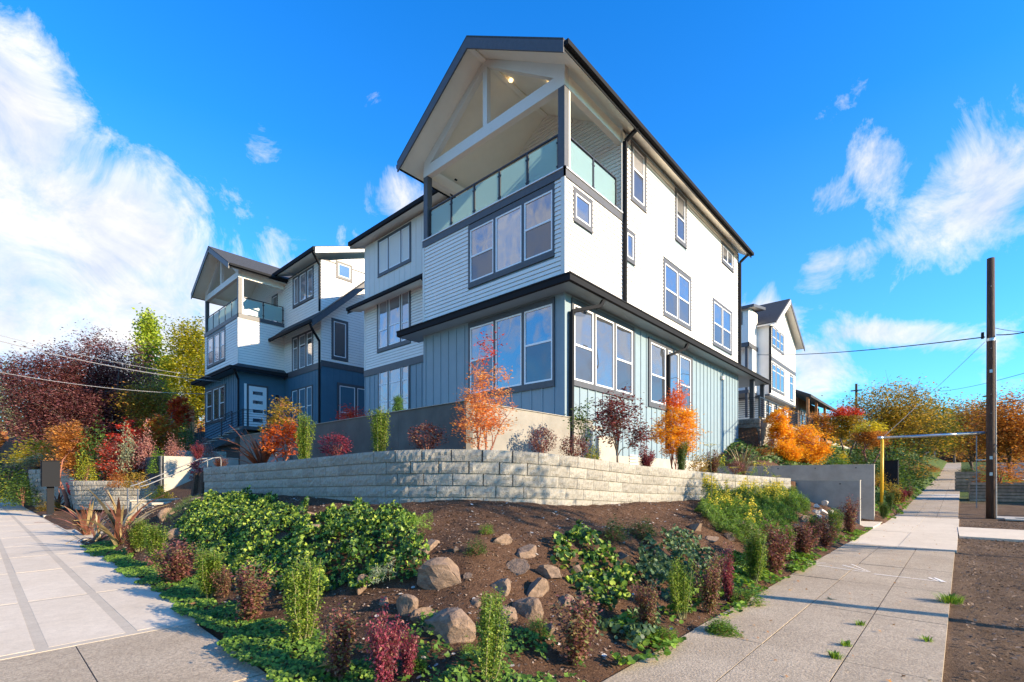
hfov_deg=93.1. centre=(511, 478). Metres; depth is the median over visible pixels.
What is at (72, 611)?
sidewalk
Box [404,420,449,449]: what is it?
round shrub
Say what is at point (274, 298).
window
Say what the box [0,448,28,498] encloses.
leafy shrub
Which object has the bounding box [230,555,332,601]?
ivy
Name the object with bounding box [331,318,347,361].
window
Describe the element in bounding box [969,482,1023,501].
timber planter
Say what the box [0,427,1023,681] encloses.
ground
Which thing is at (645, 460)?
crimson shrub
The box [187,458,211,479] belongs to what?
maple tree
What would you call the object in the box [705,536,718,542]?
rock
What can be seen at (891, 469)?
mailbox cabinet
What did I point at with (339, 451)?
round shrub
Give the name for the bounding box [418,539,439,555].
rock
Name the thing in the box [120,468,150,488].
leafy shrub
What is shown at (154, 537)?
box column
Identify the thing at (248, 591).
purple shrub
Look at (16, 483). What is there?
leafy shrub
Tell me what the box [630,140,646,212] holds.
window
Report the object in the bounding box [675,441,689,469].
box column
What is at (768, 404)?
railing
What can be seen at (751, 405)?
railing
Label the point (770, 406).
window
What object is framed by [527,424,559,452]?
round shrub
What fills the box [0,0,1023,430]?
sky
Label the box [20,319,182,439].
plum tree
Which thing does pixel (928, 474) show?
leafy shrub
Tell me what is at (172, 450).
leafy shrub
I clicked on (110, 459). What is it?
maple tree
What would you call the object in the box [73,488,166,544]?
flax plant
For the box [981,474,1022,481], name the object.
lawn
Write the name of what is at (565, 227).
townhouse
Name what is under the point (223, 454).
retaining wall
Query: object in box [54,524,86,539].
entry steps
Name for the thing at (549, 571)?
rock
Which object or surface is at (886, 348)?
cable
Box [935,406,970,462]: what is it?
street tree
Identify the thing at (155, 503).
cap slab
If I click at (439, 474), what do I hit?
retaining wall
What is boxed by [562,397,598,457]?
plum tree
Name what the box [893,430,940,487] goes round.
leafy shrub
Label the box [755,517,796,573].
purple shrub
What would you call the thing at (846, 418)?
maple tree
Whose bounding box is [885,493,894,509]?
box column
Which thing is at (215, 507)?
ivy
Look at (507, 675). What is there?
ground cover
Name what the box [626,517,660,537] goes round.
leafy shrub
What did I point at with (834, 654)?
grass tuft
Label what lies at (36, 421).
plum tree
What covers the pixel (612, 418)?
plum tree
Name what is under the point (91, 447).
leafy shrub
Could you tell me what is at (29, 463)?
leafy shrub
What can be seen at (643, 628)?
creeper
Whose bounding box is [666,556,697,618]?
box column
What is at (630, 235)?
window
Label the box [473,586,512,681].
box column
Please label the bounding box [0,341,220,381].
cable
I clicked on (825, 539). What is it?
purple shrub
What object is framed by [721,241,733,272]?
window
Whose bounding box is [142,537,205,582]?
purple shrub
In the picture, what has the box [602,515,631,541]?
leafy shrub
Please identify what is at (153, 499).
cap slab
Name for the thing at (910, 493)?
purple shrub
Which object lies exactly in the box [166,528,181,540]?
rock
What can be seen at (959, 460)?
trees
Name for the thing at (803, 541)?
purple shrub
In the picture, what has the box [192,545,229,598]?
shrub
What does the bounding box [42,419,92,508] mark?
maple tree
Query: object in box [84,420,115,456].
maple tree
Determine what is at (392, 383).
window
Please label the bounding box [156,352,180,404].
conifer tree
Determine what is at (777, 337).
window
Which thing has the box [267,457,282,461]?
concrete wall
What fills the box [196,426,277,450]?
front stairs
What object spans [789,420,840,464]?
maple tree
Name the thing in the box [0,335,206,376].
cable
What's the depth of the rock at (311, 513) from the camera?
7.48 m
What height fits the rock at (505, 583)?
0.208 m
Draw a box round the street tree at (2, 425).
[0,358,43,444]
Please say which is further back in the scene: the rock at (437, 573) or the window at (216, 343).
the window at (216, 343)
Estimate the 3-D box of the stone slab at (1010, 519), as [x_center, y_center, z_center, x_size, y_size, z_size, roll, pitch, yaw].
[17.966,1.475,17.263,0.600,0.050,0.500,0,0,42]
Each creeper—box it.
[550,519,640,611]
[588,602,661,648]
[622,523,714,591]
[644,551,670,598]
[665,536,795,616]
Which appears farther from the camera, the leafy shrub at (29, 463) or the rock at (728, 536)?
the leafy shrub at (29, 463)
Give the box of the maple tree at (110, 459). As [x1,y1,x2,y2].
[92,430,148,480]
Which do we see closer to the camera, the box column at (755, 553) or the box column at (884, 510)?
the box column at (755, 553)
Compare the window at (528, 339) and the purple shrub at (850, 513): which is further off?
the window at (528, 339)
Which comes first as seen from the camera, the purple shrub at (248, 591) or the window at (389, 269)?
the purple shrub at (248, 591)
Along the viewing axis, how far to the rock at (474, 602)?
4.33 m
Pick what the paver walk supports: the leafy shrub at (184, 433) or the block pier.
the block pier
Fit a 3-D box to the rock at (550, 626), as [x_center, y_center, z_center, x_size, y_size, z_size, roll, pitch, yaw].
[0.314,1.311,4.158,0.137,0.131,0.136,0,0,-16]
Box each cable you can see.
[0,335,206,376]
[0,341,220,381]
[0,372,199,393]
[758,337,984,354]
[946,373,1023,390]
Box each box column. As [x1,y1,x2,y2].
[123,518,152,551]
[140,522,170,565]
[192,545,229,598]
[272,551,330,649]
[293,411,317,458]
[366,405,393,451]
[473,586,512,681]
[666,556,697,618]
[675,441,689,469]
[741,530,770,583]
[784,523,797,554]
[803,514,823,542]
[824,507,846,538]
[876,501,890,518]
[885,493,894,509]
[890,490,900,504]
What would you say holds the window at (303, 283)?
in the townhouse at (295, 335)
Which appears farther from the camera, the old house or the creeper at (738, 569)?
the old house
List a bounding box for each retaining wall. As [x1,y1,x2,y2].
[28,469,79,507]
[68,481,162,509]
[174,450,225,457]
[203,449,790,505]
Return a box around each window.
[205,384,225,424]
[207,327,225,368]
[272,293,277,321]
[291,384,312,426]
[292,265,313,308]
[292,329,313,372]
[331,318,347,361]
[336,260,352,282]
[337,382,363,419]
[377,221,410,277]
[377,290,410,352]
[378,365,409,412]
[468,183,554,288]
[468,297,554,399]
[571,297,633,399]
[573,187,592,233]
[627,228,635,265]
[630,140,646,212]
[648,337,692,416]
[663,257,691,330]
[674,187,686,248]
[712,297,731,354]
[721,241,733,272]
[766,402,771,416]
[772,325,783,355]
[772,362,784,395]
[789,374,793,402]
[800,408,805,426]
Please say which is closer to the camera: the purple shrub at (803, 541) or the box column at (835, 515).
the purple shrub at (803, 541)
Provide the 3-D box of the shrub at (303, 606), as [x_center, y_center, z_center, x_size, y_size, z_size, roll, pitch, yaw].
[-1.817,1.032,4.166,0.377,0.822,0.385,0,0,27]
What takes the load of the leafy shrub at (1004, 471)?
in the timber planter at (1013, 492)
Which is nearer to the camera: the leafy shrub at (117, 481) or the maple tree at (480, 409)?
the maple tree at (480, 409)
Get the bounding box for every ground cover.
[80,540,398,681]
[294,609,585,681]
[609,527,872,664]
[713,424,914,504]
[875,483,925,519]
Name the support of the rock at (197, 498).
on the ground at (958, 665)
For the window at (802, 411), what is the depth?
56.18 m
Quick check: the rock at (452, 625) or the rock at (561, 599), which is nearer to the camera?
the rock at (452, 625)
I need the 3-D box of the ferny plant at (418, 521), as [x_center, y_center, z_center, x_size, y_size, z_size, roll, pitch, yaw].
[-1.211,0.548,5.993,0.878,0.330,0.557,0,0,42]
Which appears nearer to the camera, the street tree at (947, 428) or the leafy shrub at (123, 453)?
the leafy shrub at (123, 453)
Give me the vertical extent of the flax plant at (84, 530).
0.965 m
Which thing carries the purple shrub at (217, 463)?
on the ground at (958, 665)
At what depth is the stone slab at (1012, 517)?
17.94 m
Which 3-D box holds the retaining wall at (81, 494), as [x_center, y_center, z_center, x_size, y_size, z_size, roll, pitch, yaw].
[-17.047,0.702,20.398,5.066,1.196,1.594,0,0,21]
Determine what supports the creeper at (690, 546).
on the ground at (958, 665)
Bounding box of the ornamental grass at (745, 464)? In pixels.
[722,446,771,474]
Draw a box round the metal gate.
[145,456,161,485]
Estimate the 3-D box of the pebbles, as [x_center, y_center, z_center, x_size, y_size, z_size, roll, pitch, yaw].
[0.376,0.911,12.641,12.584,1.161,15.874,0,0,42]
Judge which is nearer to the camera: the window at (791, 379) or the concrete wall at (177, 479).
the concrete wall at (177, 479)
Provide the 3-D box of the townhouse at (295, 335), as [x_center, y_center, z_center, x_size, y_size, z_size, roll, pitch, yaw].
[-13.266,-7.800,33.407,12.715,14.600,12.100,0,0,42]
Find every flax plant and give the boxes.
[35,500,124,534]
[41,492,72,508]
[60,509,112,544]
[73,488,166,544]
[221,429,293,463]
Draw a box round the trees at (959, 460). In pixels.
[829,438,1023,461]
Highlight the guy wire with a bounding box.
[886,342,984,434]
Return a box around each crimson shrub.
[189,440,204,458]
[362,596,406,681]
[396,614,418,678]
[638,443,655,466]
[717,542,734,600]
[894,488,909,501]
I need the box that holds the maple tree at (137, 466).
[124,445,151,480]
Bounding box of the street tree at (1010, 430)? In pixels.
[948,380,1023,478]
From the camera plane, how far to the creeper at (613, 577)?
5.49 m
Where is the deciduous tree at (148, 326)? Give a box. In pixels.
[120,306,184,433]
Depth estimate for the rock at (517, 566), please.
5.07 m
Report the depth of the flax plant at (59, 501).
21.72 m
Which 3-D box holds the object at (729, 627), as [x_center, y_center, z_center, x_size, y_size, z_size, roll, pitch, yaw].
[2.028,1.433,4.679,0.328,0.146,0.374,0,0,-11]
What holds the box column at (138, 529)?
on the ground at (958, 665)
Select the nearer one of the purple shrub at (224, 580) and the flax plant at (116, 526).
the purple shrub at (224, 580)
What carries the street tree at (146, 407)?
on the ground at (958, 665)
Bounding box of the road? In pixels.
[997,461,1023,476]
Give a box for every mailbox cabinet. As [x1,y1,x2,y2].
[40,460,60,516]
[884,460,898,490]
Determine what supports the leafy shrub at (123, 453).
on the ground at (958, 665)
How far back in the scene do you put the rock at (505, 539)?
5.55 m
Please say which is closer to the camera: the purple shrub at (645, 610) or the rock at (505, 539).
the purple shrub at (645, 610)
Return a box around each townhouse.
[190,246,363,442]
[346,35,770,470]
[738,299,804,421]
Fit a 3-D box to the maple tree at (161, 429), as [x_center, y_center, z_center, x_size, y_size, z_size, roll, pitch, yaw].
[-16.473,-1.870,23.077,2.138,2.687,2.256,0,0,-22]
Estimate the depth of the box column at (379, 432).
10.20 m
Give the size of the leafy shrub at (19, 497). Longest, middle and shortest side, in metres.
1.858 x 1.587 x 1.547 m
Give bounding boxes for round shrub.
[315,429,353,455]
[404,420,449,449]
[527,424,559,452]
[559,433,590,456]
[726,459,744,473]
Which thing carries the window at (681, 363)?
in the townhouse at (565, 227)
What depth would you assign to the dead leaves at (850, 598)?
4.90 m
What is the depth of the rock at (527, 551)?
5.44 m
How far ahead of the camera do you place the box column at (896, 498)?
21.30 m
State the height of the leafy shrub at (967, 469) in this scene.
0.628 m
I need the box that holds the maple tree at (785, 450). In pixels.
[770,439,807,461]
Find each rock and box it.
[158,508,174,521]
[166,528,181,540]
[189,497,208,502]
[299,511,317,519]
[356,574,370,594]
[379,596,388,606]
[396,594,418,615]
[410,607,434,622]
[417,557,460,589]
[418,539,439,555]
[423,607,475,643]
[463,572,471,579]
[470,598,480,606]
[490,578,510,596]
[492,533,511,544]
[501,606,517,622]
[506,558,529,574]
[512,597,543,620]
[516,544,536,558]
[527,577,548,596]
[535,565,561,578]
[545,623,554,634]
[558,594,575,606]
[569,564,581,572]
[618,552,631,561]
[689,523,701,530]
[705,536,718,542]
[723,532,735,541]
[800,515,809,522]
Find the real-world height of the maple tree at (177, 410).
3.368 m
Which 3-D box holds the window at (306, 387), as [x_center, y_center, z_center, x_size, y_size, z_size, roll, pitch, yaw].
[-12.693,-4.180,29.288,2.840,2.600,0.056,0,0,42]
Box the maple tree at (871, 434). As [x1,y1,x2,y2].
[849,420,894,463]
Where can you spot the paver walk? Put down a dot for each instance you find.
(90, 536)
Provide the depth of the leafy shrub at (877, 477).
23.86 m
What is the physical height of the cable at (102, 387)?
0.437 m
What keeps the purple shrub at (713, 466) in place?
on the ground at (958, 665)
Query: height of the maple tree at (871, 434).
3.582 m
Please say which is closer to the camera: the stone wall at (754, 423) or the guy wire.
the guy wire
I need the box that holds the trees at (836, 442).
[827,401,1023,461]
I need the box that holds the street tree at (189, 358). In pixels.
[148,316,204,431]
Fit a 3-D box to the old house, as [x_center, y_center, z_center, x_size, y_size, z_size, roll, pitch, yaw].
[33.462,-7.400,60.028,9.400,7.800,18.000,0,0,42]
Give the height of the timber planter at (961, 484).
1.330 m
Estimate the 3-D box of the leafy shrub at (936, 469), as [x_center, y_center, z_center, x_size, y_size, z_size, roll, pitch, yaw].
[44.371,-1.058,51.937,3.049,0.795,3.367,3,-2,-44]
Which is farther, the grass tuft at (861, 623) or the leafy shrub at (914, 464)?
the leafy shrub at (914, 464)
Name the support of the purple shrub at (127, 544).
on the ground at (958, 665)
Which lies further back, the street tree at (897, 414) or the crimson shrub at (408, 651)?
the street tree at (897, 414)
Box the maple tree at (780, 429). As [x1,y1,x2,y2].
[759,406,797,447]
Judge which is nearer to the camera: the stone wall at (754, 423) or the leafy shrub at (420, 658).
the leafy shrub at (420, 658)
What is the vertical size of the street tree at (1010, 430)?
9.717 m
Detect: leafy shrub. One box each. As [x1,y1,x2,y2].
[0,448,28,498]
[0,459,33,502]
[0,469,42,506]
[1,435,54,463]
[4,453,51,466]
[23,440,52,446]
[33,423,75,466]
[36,499,61,511]
[70,414,112,476]
[72,444,98,481]
[88,436,121,480]
[106,470,128,487]
[112,416,143,472]
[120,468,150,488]
[132,419,159,468]
[145,444,166,473]
[145,482,176,498]
[161,431,187,455]
[176,413,195,450]
[192,437,219,456]
[326,523,350,536]
[412,648,427,671]
[456,641,478,659]
[463,537,486,555]
[478,523,494,533]
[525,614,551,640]
[583,435,600,459]
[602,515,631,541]
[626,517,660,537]
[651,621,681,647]
[685,449,711,471]
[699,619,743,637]
[705,616,731,634]
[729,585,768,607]
[756,446,776,455]
[821,458,851,464]
[827,452,876,470]
[835,451,849,462]
[847,443,879,465]
[867,440,917,491]
[875,469,890,489]
[885,479,903,503]
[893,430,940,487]
[899,456,935,477]
[923,465,944,471]
[956,467,975,471]
[965,455,1023,484]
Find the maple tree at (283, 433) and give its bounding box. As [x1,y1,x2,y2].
[255,395,305,460]
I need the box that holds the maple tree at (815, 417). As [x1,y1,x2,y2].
[799,411,838,446]
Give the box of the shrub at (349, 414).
[336,403,369,419]
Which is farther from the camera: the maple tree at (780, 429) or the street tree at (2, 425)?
the street tree at (2, 425)
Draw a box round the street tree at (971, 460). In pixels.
[935,392,1008,470]
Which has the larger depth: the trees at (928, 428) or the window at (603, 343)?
the trees at (928, 428)
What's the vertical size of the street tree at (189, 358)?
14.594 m
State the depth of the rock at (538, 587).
4.76 m
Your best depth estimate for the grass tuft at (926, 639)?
4.44 m
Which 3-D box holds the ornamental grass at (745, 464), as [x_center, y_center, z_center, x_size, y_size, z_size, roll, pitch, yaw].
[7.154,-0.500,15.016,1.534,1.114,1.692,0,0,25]
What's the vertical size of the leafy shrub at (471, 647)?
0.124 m
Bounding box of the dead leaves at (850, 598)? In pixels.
[740,493,934,681]
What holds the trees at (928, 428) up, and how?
on the ground at (958, 665)
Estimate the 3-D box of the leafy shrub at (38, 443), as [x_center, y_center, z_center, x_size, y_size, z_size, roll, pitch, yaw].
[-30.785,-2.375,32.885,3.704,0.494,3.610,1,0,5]
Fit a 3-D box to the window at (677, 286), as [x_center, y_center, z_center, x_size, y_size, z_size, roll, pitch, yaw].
[6.287,-6.900,18.373,0.055,2.080,2.540,0,0,42]
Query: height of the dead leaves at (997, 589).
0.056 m
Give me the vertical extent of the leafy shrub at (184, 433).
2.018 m
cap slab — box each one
[128,498,179,500]
[148,502,169,504]
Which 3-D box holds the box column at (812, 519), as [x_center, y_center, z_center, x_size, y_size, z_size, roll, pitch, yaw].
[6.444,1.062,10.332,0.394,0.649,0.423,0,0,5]
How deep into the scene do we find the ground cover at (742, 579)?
5.45 m
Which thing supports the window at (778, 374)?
in the townhouse at (771, 333)
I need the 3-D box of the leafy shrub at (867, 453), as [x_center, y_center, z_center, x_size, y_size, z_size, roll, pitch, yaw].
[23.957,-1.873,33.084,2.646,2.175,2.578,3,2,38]
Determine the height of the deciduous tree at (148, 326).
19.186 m
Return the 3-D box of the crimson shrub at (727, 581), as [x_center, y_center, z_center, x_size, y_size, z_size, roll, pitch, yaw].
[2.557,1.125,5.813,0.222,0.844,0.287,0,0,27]
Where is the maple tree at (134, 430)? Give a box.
[107,415,152,473]
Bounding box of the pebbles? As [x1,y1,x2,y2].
[88,494,836,678]
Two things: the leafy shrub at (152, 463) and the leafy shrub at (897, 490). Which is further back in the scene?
the leafy shrub at (897, 490)
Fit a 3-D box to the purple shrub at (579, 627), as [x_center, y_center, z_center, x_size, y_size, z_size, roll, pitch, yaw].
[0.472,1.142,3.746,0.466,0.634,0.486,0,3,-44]
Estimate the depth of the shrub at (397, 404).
15.09 m
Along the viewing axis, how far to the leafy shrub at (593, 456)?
10.40 m
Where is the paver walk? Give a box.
[72,528,103,537]
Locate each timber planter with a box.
[955,471,980,491]
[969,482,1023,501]
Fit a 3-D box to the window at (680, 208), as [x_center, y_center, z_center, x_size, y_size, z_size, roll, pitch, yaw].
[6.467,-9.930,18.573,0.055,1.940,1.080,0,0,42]
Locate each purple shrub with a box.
[117,518,141,554]
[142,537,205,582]
[207,563,232,597]
[212,455,228,466]
[226,555,281,621]
[313,599,362,680]
[544,586,602,668]
[629,571,661,626]
[689,554,725,614]
[702,447,722,472]
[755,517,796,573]
[790,518,822,557]
[810,514,840,549]
[837,493,861,534]
[904,486,913,497]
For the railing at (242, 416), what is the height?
2.918 m
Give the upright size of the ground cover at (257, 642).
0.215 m
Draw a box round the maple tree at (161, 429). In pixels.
[138,410,188,464]
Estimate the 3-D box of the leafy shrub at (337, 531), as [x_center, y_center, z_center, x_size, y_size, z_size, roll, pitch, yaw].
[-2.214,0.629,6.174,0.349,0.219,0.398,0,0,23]
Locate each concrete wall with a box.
[163,456,237,491]
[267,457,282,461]
[704,464,874,519]
[791,480,860,524]
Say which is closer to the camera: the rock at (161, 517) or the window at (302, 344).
the rock at (161, 517)
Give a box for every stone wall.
[738,419,760,445]
[759,419,819,446]
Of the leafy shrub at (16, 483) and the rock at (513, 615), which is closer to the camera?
the rock at (513, 615)
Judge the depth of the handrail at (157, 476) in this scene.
14.79 m
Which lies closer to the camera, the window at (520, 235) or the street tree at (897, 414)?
the window at (520, 235)
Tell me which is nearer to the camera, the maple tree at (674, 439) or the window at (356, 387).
the maple tree at (674, 439)
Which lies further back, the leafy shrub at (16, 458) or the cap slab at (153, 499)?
the leafy shrub at (16, 458)
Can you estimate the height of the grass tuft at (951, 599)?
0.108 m
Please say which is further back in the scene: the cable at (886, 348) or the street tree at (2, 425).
the street tree at (2, 425)
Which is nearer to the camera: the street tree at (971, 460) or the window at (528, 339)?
the window at (528, 339)
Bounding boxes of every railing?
[186,409,293,445]
[187,411,232,441]
[738,397,758,417]
[759,397,812,432]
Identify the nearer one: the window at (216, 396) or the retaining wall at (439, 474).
the retaining wall at (439, 474)
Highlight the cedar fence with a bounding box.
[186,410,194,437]
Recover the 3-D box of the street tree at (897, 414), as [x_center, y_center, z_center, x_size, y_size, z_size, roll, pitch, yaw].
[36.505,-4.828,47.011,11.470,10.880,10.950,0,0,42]
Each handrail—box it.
[127,458,207,513]
[137,457,221,510]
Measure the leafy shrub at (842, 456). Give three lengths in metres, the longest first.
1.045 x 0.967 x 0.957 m
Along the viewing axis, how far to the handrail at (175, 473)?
14.02 m
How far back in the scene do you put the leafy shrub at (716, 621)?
4.71 m
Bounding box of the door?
[247,384,267,426]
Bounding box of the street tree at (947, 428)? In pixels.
[890,387,976,464]
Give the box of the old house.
[788,389,837,441]
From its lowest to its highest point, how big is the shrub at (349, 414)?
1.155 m
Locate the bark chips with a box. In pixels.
[90,493,859,681]
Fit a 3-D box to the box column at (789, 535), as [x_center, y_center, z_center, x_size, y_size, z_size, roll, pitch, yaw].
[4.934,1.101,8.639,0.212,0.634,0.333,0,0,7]
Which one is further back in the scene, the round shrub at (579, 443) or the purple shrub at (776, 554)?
the round shrub at (579, 443)
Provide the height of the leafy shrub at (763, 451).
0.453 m
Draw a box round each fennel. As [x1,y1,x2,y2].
[695,455,810,543]
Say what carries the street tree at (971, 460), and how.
on the ground at (958, 665)
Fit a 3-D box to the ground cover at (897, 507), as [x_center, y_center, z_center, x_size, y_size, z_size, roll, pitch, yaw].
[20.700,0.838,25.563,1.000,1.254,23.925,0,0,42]
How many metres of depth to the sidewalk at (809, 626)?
5.16 m
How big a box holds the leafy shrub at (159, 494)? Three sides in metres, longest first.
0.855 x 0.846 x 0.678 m
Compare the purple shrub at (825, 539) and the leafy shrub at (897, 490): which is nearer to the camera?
the purple shrub at (825, 539)
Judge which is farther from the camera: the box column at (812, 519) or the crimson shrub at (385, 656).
the box column at (812, 519)
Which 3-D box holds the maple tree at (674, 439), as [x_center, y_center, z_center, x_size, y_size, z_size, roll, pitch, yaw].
[4.266,-1.298,12.747,1.690,2.620,1.480,0,0,11]
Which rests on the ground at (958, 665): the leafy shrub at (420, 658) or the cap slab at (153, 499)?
the leafy shrub at (420, 658)
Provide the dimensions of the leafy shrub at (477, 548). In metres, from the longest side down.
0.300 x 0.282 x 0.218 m
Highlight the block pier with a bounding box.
[129,500,173,515]
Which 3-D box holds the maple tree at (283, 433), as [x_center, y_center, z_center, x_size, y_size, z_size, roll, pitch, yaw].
[-6.110,-1.162,12.907,1.297,2.135,1.434,0,0,-33]
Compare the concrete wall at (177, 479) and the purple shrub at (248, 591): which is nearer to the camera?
the purple shrub at (248, 591)
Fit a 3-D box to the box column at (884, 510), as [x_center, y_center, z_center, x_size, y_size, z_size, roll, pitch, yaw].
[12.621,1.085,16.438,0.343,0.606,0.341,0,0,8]
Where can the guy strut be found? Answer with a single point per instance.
(881, 438)
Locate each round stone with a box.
[819,509,827,514]
[821,500,827,505]
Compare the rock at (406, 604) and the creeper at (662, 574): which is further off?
the creeper at (662, 574)
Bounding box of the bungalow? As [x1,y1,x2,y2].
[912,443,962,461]
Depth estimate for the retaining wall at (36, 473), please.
22.88 m
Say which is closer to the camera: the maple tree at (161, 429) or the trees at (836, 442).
the maple tree at (161, 429)
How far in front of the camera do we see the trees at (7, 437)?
69.91 m
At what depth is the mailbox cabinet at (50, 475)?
18.48 m
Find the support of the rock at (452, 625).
on the ground at (958, 665)
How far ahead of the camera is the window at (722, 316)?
21.94 m
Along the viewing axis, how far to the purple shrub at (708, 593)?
5.23 m
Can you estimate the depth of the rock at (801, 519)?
11.93 m
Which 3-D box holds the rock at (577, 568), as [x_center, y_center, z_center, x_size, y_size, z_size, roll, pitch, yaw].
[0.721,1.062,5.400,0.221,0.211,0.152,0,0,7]
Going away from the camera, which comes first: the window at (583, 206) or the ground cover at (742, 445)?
the window at (583, 206)
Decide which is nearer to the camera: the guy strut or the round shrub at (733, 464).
the round shrub at (733, 464)
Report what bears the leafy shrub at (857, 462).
on the ground at (958, 665)
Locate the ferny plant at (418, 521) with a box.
[393,510,434,533]
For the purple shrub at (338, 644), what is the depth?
3.47 m
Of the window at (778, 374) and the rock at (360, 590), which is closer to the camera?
the rock at (360, 590)
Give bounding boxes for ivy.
[172,485,319,583]
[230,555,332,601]
[294,497,429,590]
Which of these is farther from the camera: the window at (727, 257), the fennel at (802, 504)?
the window at (727, 257)
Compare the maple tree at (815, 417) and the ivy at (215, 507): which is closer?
the ivy at (215, 507)
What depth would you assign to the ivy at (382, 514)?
5.61 m
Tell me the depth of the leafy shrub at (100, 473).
21.29 m
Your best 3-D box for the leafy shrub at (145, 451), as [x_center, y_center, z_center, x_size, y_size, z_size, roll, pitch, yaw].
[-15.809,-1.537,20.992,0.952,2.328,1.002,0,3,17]
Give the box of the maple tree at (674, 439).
[649,378,708,468]
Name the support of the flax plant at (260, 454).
on the ground at (958, 665)
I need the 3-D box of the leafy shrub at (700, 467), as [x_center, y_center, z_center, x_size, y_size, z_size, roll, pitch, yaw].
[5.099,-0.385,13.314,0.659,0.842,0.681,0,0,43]
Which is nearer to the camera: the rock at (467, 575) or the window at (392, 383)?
the rock at (467, 575)
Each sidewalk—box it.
[0,498,273,681]
[602,463,1023,681]
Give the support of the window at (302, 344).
in the townhouse at (295, 335)
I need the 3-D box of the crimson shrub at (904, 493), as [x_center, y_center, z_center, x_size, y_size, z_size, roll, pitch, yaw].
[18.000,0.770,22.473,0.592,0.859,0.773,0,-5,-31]
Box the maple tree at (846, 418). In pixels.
[820,402,869,455]
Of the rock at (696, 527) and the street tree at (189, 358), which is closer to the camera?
the rock at (696, 527)
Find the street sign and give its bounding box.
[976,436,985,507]
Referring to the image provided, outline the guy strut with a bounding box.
[877,431,985,504]
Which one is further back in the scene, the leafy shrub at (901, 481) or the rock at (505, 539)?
the leafy shrub at (901, 481)
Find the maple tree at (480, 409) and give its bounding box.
[449,325,520,449]
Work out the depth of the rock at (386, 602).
4.53 m
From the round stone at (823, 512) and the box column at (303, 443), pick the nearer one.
the box column at (303, 443)
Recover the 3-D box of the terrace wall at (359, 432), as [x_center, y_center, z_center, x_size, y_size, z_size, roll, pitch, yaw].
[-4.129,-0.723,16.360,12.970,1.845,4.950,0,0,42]
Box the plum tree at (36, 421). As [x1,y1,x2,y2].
[0,340,129,454]
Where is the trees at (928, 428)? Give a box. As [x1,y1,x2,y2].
[832,395,1011,460]
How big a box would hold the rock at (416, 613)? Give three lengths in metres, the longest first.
0.214 x 0.207 x 0.125 m
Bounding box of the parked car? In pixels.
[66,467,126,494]
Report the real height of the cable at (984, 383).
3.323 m
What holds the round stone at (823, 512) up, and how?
on the ground at (958, 665)
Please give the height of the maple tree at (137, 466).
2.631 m
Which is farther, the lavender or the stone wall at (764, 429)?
the stone wall at (764, 429)
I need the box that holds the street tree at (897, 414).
[821,373,968,459]
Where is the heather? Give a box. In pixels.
[163,495,202,523]
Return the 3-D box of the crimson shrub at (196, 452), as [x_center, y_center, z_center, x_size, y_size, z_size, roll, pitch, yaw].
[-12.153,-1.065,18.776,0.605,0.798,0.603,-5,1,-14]
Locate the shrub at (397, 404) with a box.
[390,394,405,411]
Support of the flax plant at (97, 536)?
on the ground at (958, 665)
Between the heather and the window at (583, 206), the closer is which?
the heather
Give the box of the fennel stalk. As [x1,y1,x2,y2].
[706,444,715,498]
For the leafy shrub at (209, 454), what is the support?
on the ground at (958, 665)
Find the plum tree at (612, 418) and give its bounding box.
[581,383,661,462]
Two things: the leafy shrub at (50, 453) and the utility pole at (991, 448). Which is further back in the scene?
the leafy shrub at (50, 453)
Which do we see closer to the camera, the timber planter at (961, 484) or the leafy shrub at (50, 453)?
the leafy shrub at (50, 453)
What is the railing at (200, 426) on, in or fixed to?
on the front stairs at (227, 436)
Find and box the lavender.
[365,557,394,585]
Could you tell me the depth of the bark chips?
5.99 m
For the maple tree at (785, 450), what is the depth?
22.26 m
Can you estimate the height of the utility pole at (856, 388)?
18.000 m
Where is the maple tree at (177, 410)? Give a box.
[165,395,196,436]
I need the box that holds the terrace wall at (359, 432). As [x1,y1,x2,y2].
[240,400,592,464]
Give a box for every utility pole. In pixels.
[851,384,861,447]
[981,257,996,518]
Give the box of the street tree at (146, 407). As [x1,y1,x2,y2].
[99,366,204,433]
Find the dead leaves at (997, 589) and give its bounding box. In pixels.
[956,520,1023,681]
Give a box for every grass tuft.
[827,649,844,659]
[840,639,851,646]
[853,620,865,625]
[918,634,932,641]
[933,592,965,604]
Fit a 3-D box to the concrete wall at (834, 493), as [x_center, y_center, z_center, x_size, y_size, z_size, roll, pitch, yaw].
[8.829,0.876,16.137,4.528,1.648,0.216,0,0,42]
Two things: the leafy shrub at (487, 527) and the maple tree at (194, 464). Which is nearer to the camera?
the leafy shrub at (487, 527)
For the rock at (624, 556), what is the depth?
6.02 m
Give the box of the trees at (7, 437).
[0,406,204,446]

